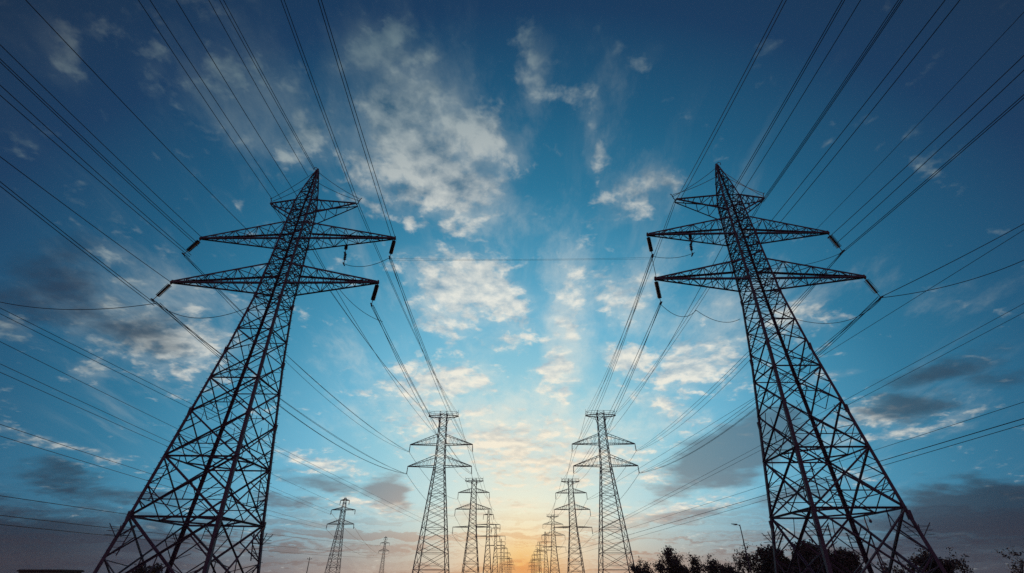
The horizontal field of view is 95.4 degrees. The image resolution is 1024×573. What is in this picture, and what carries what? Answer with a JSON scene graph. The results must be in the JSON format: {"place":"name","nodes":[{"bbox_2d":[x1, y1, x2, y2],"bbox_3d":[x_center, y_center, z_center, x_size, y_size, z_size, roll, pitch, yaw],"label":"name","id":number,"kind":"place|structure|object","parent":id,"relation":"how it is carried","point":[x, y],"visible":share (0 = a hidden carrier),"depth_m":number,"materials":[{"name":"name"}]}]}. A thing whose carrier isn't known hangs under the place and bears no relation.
{"place":"outdoors","nodes":[
{"label":"outdoors","id":0,"kind":"place"},
{"bbox_2d":[0,524,377,557],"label":"power cable","id":1,"kind":"object","parent":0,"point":[138,538],"visible":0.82,"depth_m":117.62,"materials":[{"name":"metal"}]},
{"bbox_2d":[0,0,1023,572],"label":"sky","id":2,"kind":"structure","parent":0,"point":[544,140],"materials":[{"name":"blue"}]},
{"label":"ground","id":3,"kind":"structure","parent":0,"visible":0},
{"bbox_2d":[16,569,83,572],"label":"shed","id":4,"kind":"structure","parent":3,"relation":"on","point":[46,571],"depth_m":103.81,"materials":[{"name":"metal"}]},
{"bbox_2d":[130,562,162,572],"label":"bushy tree","id":5,"kind":"object","parent":3,"relation":"on","point":[141,569],"visible":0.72,"depth_m":69.52,"materials":[{"name":"black plant"}]},
{"bbox_2d":[93,167,395,572],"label":"lattice pylon","id":6,"kind":"object","parent":3,"relation":"on","point":[218,518],"visible":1,"depth_m":41.44,"materials":[{"name":"metal"}]},
{"bbox_2d":[0,181,153,302],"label":"power cable","id":7,"kind":"object","parent":6,"relation":"attached to","point":[70,237],"visible":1,"depth_m":37.85,"materials":[{"name":"metal"}]},
{"bbox_2d":[0,186,153,305],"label":"power cable","id":8,"kind":"object","parent":6,"relation":"attached to","point":[71,242],"visible":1,"depth_m":38.09,"materials":[{"name":"metal"}]},
{"bbox_2d":[1,302,155,309],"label":"power cable","id":9,"kind":"object","parent":6,"relation":"attached to","point":[78,309],"visible":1,"depth_m":46.74,"materials":[{"name":"metal"}]},
{"bbox_2d":[0,156,169,281],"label":"power cable","id":10,"kind":"object","parent":6,"relation":"attached to","point":[79,215],"visible":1,"depth_m":38.05,"materials":[{"name":"metal"}]},
{"bbox_2d":[0,95,189,256],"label":"power cable","id":11,"kind":"object","parent":6,"relation":"attached to","point":[87,170],"visible":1,"depth_m":37.84,"materials":[{"name":"metal"}]},
{"bbox_2d":[0,85,190,254],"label":"power cable","id":12,"kind":"object","parent":6,"relation":"attached to","point":[88,164],"visible":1,"depth_m":37.94,"materials":[{"name":"metal"}]},
{"bbox_2d":[0,59,195,241],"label":"power cable","id":13,"kind":"object","parent":6,"relation":"attached to","point":[89,143],"visible":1,"depth_m":37.62,"materials":[{"name":"metal"}]},
{"bbox_2d":[0,62,195,244],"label":"power cable","id":14,"kind":"object","parent":6,"relation":"attached to","point":[90,147],"visible":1,"depth_m":37.79,"materials":[{"name":"metal"}]},
{"bbox_2d":[0,45,200,236],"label":"power cable","id":15,"kind":"object","parent":6,"relation":"attached to","point":[90,132],"visible":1,"depth_m":37.77,"materials":[{"name":"metal"}]},
{"bbox_2d":[26,0,208,190],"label":"power cable","id":16,"kind":"object","parent":6,"relation":"attached to","point":[111,90],"visible":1,"depth_m":34.04,"materials":[{"name":"metal"}]},
{"bbox_2d":[138,0,270,196],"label":"power cable","id":17,"kind":"object","parent":6,"relation":"attached to","point":[199,92],"visible":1,"depth_m":42.00,"materials":[{"name":"metal"}]},
{"bbox_2d":[150,0,281,199],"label":"power cable","id":18,"kind":"object","parent":6,"relation":"attached to","point":[210,93],"visible":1,"depth_m":41.74,"materials":[{"name":"metal"}]},
{"bbox_2d":[1,308,469,541],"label":"power cable","id":19,"kind":"object","parent":6,"relation":"attached to","point":[160,388],"visible":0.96,"depth_m":74.54,"materials":[{"name":"metal"}]},
{"bbox_2d":[1,314,471,546],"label":"power cable","id":20,"kind":"object","parent":6,"relation":"attached to","point":[178,402],"visible":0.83,"depth_m":78.33,"materials":[{"name":"metal"}]},
{"bbox_2d":[176,0,300,201],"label":"power cable","id":21,"kind":"object","parent":6,"relation":"attached to","point":[232,92],"visible":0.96,"depth_m":40.98,"materials":[{"name":"metal"}]},
{"bbox_2d":[209,1,307,175],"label":"power cable","id":22,"kind":"object","parent":6,"relation":"attached to","point":[254,82],"visible":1,"depth_m":44.81,"materials":[{"name":"metal"}]},
{"bbox_2d":[220,1,313,168],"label":"power cable","id":23,"kind":"object","parent":6,"relation":"attached to","point":[263,79],"visible":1,"depth_m":45.44,"materials":[{"name":"metal"}]},
{"bbox_2d":[223,0,314,168],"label":"power cable","id":24,"kind":"object","parent":6,"relation":"attached to","point":[265,78],"visible":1,"depth_m":45.52,"materials":[{"name":"metal"}]},
{"bbox_2d":[154,302,399,471],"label":"power cable","id":25,"kind":"object","parent":6,"relation":"attached to","point":[262,385],"visible":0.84,"depth_m":66.42,"materials":[{"name":"metal"}]},
{"bbox_2d":[155,302,403,473],"bbox_3d":[-32.585,27.742,87.274,0.053,3.776,96.169,-2,-32,4],"label":"power cable","id":26,"kind":"object","parent":6,"relation":"attached to","point":[260,391],"visible":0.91,"depth_m":64.04,"materials":[{"name":"metal"}]},
{"bbox_2d":[155,301,405,473],"bbox_3d":[-32.450,27.284,87.562,0.053,2.691,96.170,-2,-32,4],"label":"power cable","id":27,"kind":"object","parent":6,"relation":"attached to","point":[264,387],"visible":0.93,"depth_m":61.43,"materials":[{"name":"metal"}]},
{"bbox_2d":[186,257,402,449],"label":"power cable","id":28,"kind":"object","parent":6,"relation":"attached to","point":[277,353],"visible":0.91,"depth_m":66.45,"materials":[{"name":"metal"}]},
{"bbox_2d":[184,256,407,451],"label":"power cable","id":29,"kind":"object","parent":6,"relation":"attached to","point":[287,355],"visible":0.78,"depth_m":73.69,"materials":[{"name":"metal"}]},
{"bbox_2d":[190,260,405,449],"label":"power cable","id":30,"kind":"object","parent":6,"relation":"attached to","point":[275,344],"visible":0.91,"depth_m":65.45,"materials":[{"name":"metal"}]},
{"bbox_2d":[281,0,355,201],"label":"power cable","id":31,"kind":"object","parent":6,"relation":"attached to","point":[315,94],"visible":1,"depth_m":43.08,"materials":[{"name":"metal"}]},
{"bbox_2d":[284,0,357,199],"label":"power cable","id":32,"kind":"object","parent":6,"relation":"attached to","point":[317,92],"visible":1,"depth_m":42.88,"materials":[{"name":"metal"}]},
{"bbox_2d":[318,0,391,238],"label":"power cable","id":33,"kind":"object","parent":6,"relation":"attached to","point":[351,109],"visible":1,"depth_m":38.16,"materials":[{"name":"metal"}]},
{"bbox_2d":[321,0,395,238],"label":"power cable","id":34,"kind":"object","parent":6,"relation":"attached to","point":[355,110],"visible":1,"depth_m":38.09,"materials":[{"name":"metal"}]},
{"bbox_2d":[309,244,428,426],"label":"power cable","id":35,"kind":"object","parent":6,"relation":"attached to","point":[363,334],"visible":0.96,"depth_m":67.88,"materials":[{"name":"metal"}]},
{"bbox_2d":[372,306,470,473],"bbox_3d":[-12.523,27.723,86.892,0.053,4.152,96.014,-1,-32,1],"label":"power cable","id":36,"kind":"object","parent":6,"relation":"attached to","point":[409,384],"visible":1,"depth_m":60.12,"materials":[{"name":"metal"}]},
{"bbox_2d":[373,305,470,472],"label":"power cable","id":37,"kind":"object","parent":6,"relation":"attached to","point":[410,379],"visible":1,"depth_m":59.03,"materials":[{"name":"metal"}]},
{"bbox_2d":[391,261,468,447],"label":"power cable","id":38,"kind":"object","parent":6,"relation":"attached to","point":[421,347],"visible":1,"depth_m":63.83,"materials":[{"name":"metal"}]},
{"bbox_2d":[391,258,468,444],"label":"power cable","id":39,"kind":"object","parent":6,"relation":"attached to","point":[422,342],"visible":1,"depth_m":63.78,"materials":[{"name":"metal"}]},
{"bbox_2d":[430,259,615,260],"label":"power cable","id":40,"kind":"object","parent":6,"relation":"attached to","point":[485,260],"visible":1,"depth_m":49.08,"materials":[{"name":"metal"}]},
{"bbox_2d":[325,498,354,572],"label":"lattice pylon","id":41,"kind":"object","parent":3,"relation":"on","point":[343,517],"visible":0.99,"depth_m":267.46,"materials":[{"name":"grey metal"}]},
{"bbox_2d":[0,424,324,525],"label":"power cable","id":42,"kind":"object","parent":41,"relation":"attached to","point":[121,464],"visible":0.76,"depth_m":106.39,"materials":[{"name":"metal"}]},
{"bbox_2d":[1,436,323,528],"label":"power cable","id":43,"kind":"object","parent":41,"relation":"attached to","point":[120,472],"visible":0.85,"depth_m":103.86,"materials":[{"name":"metal"}]},
{"bbox_2d":[0,372,330,514],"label":"power cable","id":44,"kind":"object","parent":41,"relation":"attached to","point":[124,427],"visible":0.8,"depth_m":112.19,"materials":[{"name":"metal"}]},
{"bbox_2d":[1,364,330,511],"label":"power cable","id":45,"kind":"object","parent":41,"relation":"attached to","point":[125,421],"visible":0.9,"depth_m":112.32,"materials":[{"name":"metal"}]},
{"bbox_2d":[0,341,354,511],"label":"power cable","id":46,"kind":"object","parent":41,"relation":"attached to","point":[133,407],"visible":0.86,"depth_m":102.93,"materials":[{"name":"metal"}]},
{"bbox_2d":[378,536,389,572],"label":"lattice pylon","id":47,"kind":"object","parent":3,"relation":"on","point":[383,553],"visible":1,"depth_m":501.90,"materials":[{"name":"grey metal"}]},
{"bbox_2d":[0,515,360,552],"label":"power cable","id":48,"kind":"object","parent":47,"relation":"attached to","point":[139,531],"visible":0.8,"depth_m":118.69,"materials":[{"name":"metal"}]},
{"bbox_2d":[0,495,379,545],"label":"power cable","id":49,"kind":"object","parent":47,"relation":"attached to","point":[123,513],"visible":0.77,"depth_m":119.28,"materials":[{"name":"metal"}]},
{"bbox_2d":[406,410,472,572],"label":"lattice pylon","id":50,"kind":"object","parent":3,"relation":"on","point":[434,471],"visible":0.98,"depth_m":127.35,"materials":[{"name":"grey metal"}]},
{"bbox_2d":[160,303,401,472],"bbox_3d":[-32.483,27.744,87.449,0.057,3.994,95.843,-2,-32,3],"label":"power cable","id":51,"kind":"object","parent":50,"relation":"attached to","point":[253,384],"visible":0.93,"depth_m":59.03,"materials":[{"name":"metal"}]},
{"bbox_2d":[452,477,489,572],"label":"lattice pylon","id":52,"kind":"object","parent":3,"relation":"on","point":[469,522],"visible":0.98,"depth_m":215.54,"materials":[{"name":"grey metal"}]},
{"bbox_2d":[475,511,499,572],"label":"lattice pylon","id":53,"kind":"object","parent":3,"relation":"on","point":[486,536],"visible":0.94,"depth_m":311.21,"materials":[{"name":"grey metal"}]},
{"bbox_2d":[486,525,504,572],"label":"lattice pylon","id":54,"kind":"object","parent":3,"relation":"on","point":[495,549],"visible":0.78,"depth_m":389.74,"materials":[{"name":"grey metal"}]},
{"bbox_2d":[537,531,548,572],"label":"lattice pylon","id":55,"kind":"object","parent":3,"relation":"on","point":[544,550],"visible":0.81,"depth_m":447.82,"materials":[{"name":"grey metal"}]},
{"bbox_2d":[541,515,562,572],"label":"lattice pylon","id":56,"kind":"object","parent":3,"relation":"on","point":[555,535],"visible":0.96,"depth_m":338.06,"materials":[{"name":"grey metal"}]},
{"bbox_2d":[553,478,592,572],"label":"lattice pylon","id":57,"kind":"object","parent":3,"relation":"on","point":[577,535],"visible":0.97,"depth_m":216.48,"materials":[{"name":"grey metal"}]},
{"bbox_2d":[594,303,1023,532],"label":"power cable","id":58,"kind":"object","parent":57,"relation":"attached to","point":[846,399],"visible":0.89,"depth_m":114.78,"materials":[{"name":"metal"}]},
{"bbox_2d":[572,410,638,572],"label":"lattice pylon","id":59,"kind":"object","parent":3,"relation":"on","point":[608,471],"visible":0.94,"depth_m":127.11,"materials":[{"name":"grey metal"}]},
{"bbox_2d":[599,242,724,442],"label":"power cable","id":60,"kind":"object","parent":59,"relation":"attached to","point":[674,334],"visible":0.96,"depth_m":67.47,"materials":[{"name":"metal"}]},
{"bbox_2d":[639,297,877,472],"bbox_3d":[35.708,27.138,86.494,0.056,3.994,95.757,0,-32,-1],"label":"power cable","id":61,"kind":"object","parent":59,"relation":"attached to","point":[787,381],"visible":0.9,"depth_m":59.06,"materials":[{"name":"metal"}]},
{"bbox_2d":[629,556,655,572],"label":"bushy tree","id":62,"kind":"object","parent":3,"relation":"on","point":[638,568],"visible":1,"depth_m":85.11,"materials":[{"name":"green plant"}]},
{"bbox_2d":[653,545,685,572],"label":"leafy tree","id":63,"kind":"object","parent":3,"relation":"on","point":[671,565],"visible":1,"depth_m":80.92,"materials":[{"name":"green plant"}]},
{"bbox_2d":[673,559,702,572],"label":"bushy tree","id":64,"kind":"object","parent":3,"relation":"on","point":[682,569],"visible":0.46,"depth_m":81.28,"materials":[{"name":"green plant"}]},
{"bbox_2d":[683,552,722,572],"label":"leafy tree","id":65,"kind":"object","parent":3,"relation":"on","point":[711,566],"visible":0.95,"depth_m":78.74,"materials":[{"name":"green plant"}]},
{"bbox_2d":[710,559,742,572],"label":"bushy tree","id":66,"kind":"object","parent":3,"relation":"on","point":[726,569],"visible":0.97,"depth_m":76.27,"materials":[{"name":"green plant"}]},
{"bbox_2d":[728,542,761,572],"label":"leafy tree","id":67,"kind":"object","parent":3,"relation":"on","point":[754,567],"visible":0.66,"depth_m":73.43,"materials":[{"name":"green plant"}]},
{"bbox_2d":[756,544,790,572],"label":"bushy tree","id":68,"kind":"object","parent":3,"relation":"on","point":[766,558],"visible":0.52,"depth_m":65.94,"materials":[{"name":"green plant"}]},
{"bbox_2d":[646,162,946,572],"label":"lattice pylon","id":69,"kind":"object","parent":3,"relation":"on","point":[812,509],"visible":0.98,"depth_m":40.50,"materials":[{"name":"metal"}]},
{"bbox_2d":[574,305,659,473],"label":"power cable","id":70,"kind":"object","parent":69,"relation":"attached to","point":[628,383],"visible":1,"depth_m":59.72,"materials":[{"name":"metal"}]},
{"bbox_2d":[575,303,659,470],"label":"power cable","id":71,"kind":"object","parent":69,"relation":"attached to","point":[626,377],"visible":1,"depth_m":60.19,"materials":[{"name":"metal"}]},
{"bbox_2d":[676,0,782,199],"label":"power cable","id":72,"kind":"object","parent":69,"relation":"attached to","point":[734,91],"visible":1,"depth_m":38.25,"materials":[{"name":"metal"}]},
{"bbox_2d":[681,0,786,197],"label":"power cable","id":73,"kind":"object","parent":69,"relation":"attached to","point":[738,91],"visible":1,"depth_m":38.47,"materials":[{"name":"metal"}]},
{"bbox_2d":[638,255,839,450],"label":"power cable","id":74,"kind":"object","parent":69,"relation":"attached to","point":[757,351],"visible":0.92,"depth_m":65.60,"materials":[{"name":"metal"}]},
{"bbox_2d":[639,252,841,448],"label":"power cable","id":75,"kind":"object","parent":69,"relation":"attached to","point":[748,351],"visible":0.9,"depth_m":69.92,"materials":[{"name":"metal"}]},
{"bbox_2d":[641,254,841,448],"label":"power cable","id":76,"kind":"object","parent":69,"relation":"attached to","point":[745,358],"visible":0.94,"depth_m":71.90,"materials":[{"name":"metal"}]},
{"bbox_2d":[639,302,875,473],"bbox_3d":[35.806,27.170,86.294,0.053,3.858,96.060,1,-32,-1],"label":"power cable","id":77,"kind":"object","parent":69,"relation":"attached to","point":[783,386],"visible":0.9,"depth_m":60.69,"materials":[{"name":"metal"}]},
{"bbox_2d":[640,297,880,472],"bbox_3d":[35.571,26.568,86.680,0.053,2.428,96.065,1,-32,-1],"label":"power cable","id":78,"kind":"object","parent":69,"relation":"attached to","point":[781,378],"visible":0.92,"depth_m":60.46,"materials":[{"name":"metal"}]},
{"bbox_2d":[642,296,883,472],"bbox_3d":[35.941,26.712,86.582,0.053,2.778,96.056,0,-32,-1],"label":"power cable","id":79,"kind":"object","parent":69,"relation":"attached to","point":[774,387],"visible":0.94,"depth_m":62.54,"materials":[{"name":"metal"}]},
{"bbox_2d":[718,0,841,213],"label":"power cable","id":80,"kind":"object","parent":69,"relation":"attached to","point":[785,99],"visible":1,"depth_m":38.35,"materials":[{"name":"metal"}]},
{"bbox_2d":[720,0,844,213],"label":"power cable","id":81,"kind":"object","parent":69,"relation":"attached to","point":[787,99],"visible":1,"depth_m":38.58,"materials":[{"name":"metal"}]},
{"bbox_2d":[549,424,1023,561],"bbox_3d":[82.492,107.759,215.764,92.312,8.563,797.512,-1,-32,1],"label":"power cable","id":82,"kind":"object","parent":69,"relation":"attached to","point":[849,475],"visible":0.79,"depth_m":116.98,"materials":[{"name":"metal"}]},
{"bbox_2d":[558,418,1023,554],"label":"power cable","id":83,"kind":"object","parent":69,"relation":"attached to","point":[849,470],"visible":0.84,"depth_m":116.53,"materials":[{"name":"metal"}]},
{"bbox_2d":[572,402,1022,545],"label":"power cable","id":84,"kind":"object","parent":69,"relation":"attached to","point":[845,459],"visible":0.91,"depth_m":117.10,"materials":[{"name":"metal"}]},
{"bbox_2d":[737,0,860,199],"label":"power cable","id":85,"kind":"object","parent":69,"relation":"attached to","point":[804,92],"visible":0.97,"depth_m":39.86,"materials":[{"name":"metal"}]},
{"bbox_2d":[590,230,1023,497],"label":"power cable","id":86,"kind":"object","parent":69,"relation":"attached to","point":[851,337],"visible":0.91,"depth_m":97.45,"materials":[{"name":"metal"}]},
{"bbox_2d":[761,0,898,201],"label":"power cable","id":87,"kind":"object","parent":69,"relation":"attached to","point":[835,93],"visible":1,"depth_m":39.98,"materials":[{"name":"metal"}]},
{"bbox_2d":[762,0,900,201],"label":"power cable","id":88,"kind":"object","parent":69,"relation":"attached to","point":[837,93],"visible":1,"depth_m":39.87,"materials":[{"name":"metal"}]},
{"bbox_2d":[764,0,902,200],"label":"power cable","id":89,"kind":"object","parent":69,"relation":"attached to","point":[838,94],"visible":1,"depth_m":40.13,"materials":[{"name":"metal"}]},
{"bbox_2d":[658,312,1023,502],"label":"power cable","id":90,"kind":"object","parent":69,"relation":"attached to","point":[865,395],"visible":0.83,"depth_m":109.59,"materials":[{"name":"metal"}]},
{"bbox_2d":[767,0,944,225],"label":"power cable","id":91,"kind":"object","parent":69,"relation":"attached to","point":[865,102],"visible":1,"depth_m":36.04,"materials":[{"name":"metal"}]},
{"bbox_2d":[777,0,959,225],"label":"power cable","id":92,"kind":"object","parent":69,"relation":"attached to","point":[878,102],"visible":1,"depth_m":35.86,"materials":[{"name":"metal"}]},
{"bbox_2d":[827,55,1023,238],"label":"power cable","id":93,"kind":"object","parent":69,"relation":"attached to","point":[933,141],"visible":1,"depth_m":36.83,"materials":[{"name":"metal"}]},
{"bbox_2d":[836,70,1023,243],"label":"power cable","id":94,"kind":"object","parent":69,"relation":"attached to","point":[938,150],"visible":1,"depth_m":36.60,"materials":[{"name":"metal"}]},
{"bbox_2d":[838,94,1023,254],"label":"power cable","id":95,"kind":"object","parent":69,"relation":"attached to","point":[937,170],"visible":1,"depth_m":36.85,"materials":[{"name":"metal"}]},
{"bbox_2d":[838,12,1023,206],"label":"power cable","id":96,"kind":"object","parent":69,"relation":"attached to","point":[932,109],"visible":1,"depth_m":34.73,"materials":[{"name":"metal"}]},
{"bbox_2d":[840,98,1023,254],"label":"power cable","id":97,"kind":"object","parent":69,"relation":"attached to","point":[940,170],"visible":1,"depth_m":36.66,"materials":[{"name":"metal"}]},
{"bbox_2d":[881,224,1022,296],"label":"power cable","id":98,"kind":"object","parent":69,"relation":"attached to","point":[952,261],"visible":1,"depth_m":45.75,"materials":[{"name":"metal"}]},
{"bbox_2d":[881,260,1023,297],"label":"power cable","id":99,"kind":"object","parent":69,"relation":"attached to","point":[954,284],"visible":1,"depth_m":45.59,"materials":[{"name":"metal"}]},
{"bbox_2d":[788,541,833,572],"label":"bushy tree","id":100,"kind":"object","parent":3,"relation":"on","point":[808,555],"visible":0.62,"depth_m":62.45,"materials":[{"name":"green plant"}]},
{"bbox_2d":[791,539,837,572],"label":"bushy tree","id":101,"kind":"object","parent":3,"relation":"on","point":[809,543],"visible":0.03,"depth_m":63.98,"materials":[{"name":"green plant"}]},
{"bbox_2d":[832,545,865,572],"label":"bushy tree","id":102,"kind":"object","parent":3,"relation":"on","point":[847,559],"visible":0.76,"depth_m":62.27,"materials":[{"name":"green plant"}]},
{"bbox_2d":[864,516,884,572],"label":"lamp post","id":103,"kind":"object","parent":3,"relation":"on","point":[870,520],"visible":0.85,"depth_m":52.11,"materials":[{"name":"metal"}]},
{"bbox_2d":[877,557,921,572],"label":"leafy tree","id":104,"kind":"object","parent":3,"relation":"on","point":[895,570],"visible":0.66,"depth_m":63.28,"materials":[{"name":"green plant"}]},
{"bbox_2d":[908,545,962,572],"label":"bushy tree","id":105,"kind":"object","parent":3,"relation":"on","point":[949,566],"visible":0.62,"depth_m":63.64,"materials":[{"name":"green plant"}]},
{"bbox_2d":[946,547,973,572],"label":"leafy tree","id":106,"kind":"object","parent":3,"relation":"on","point":[960,564],"visible":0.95,"depth_m":63.83,"materials":[{"name":"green plant"}]},
{"bbox_2d":[997,546,1023,572],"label":"leafy tree","id":107,"kind":"object","parent":3,"relation":"on","point":[1013,553],"visible":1,"depth_m":63.94,"materials":[{"name":"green plant"}]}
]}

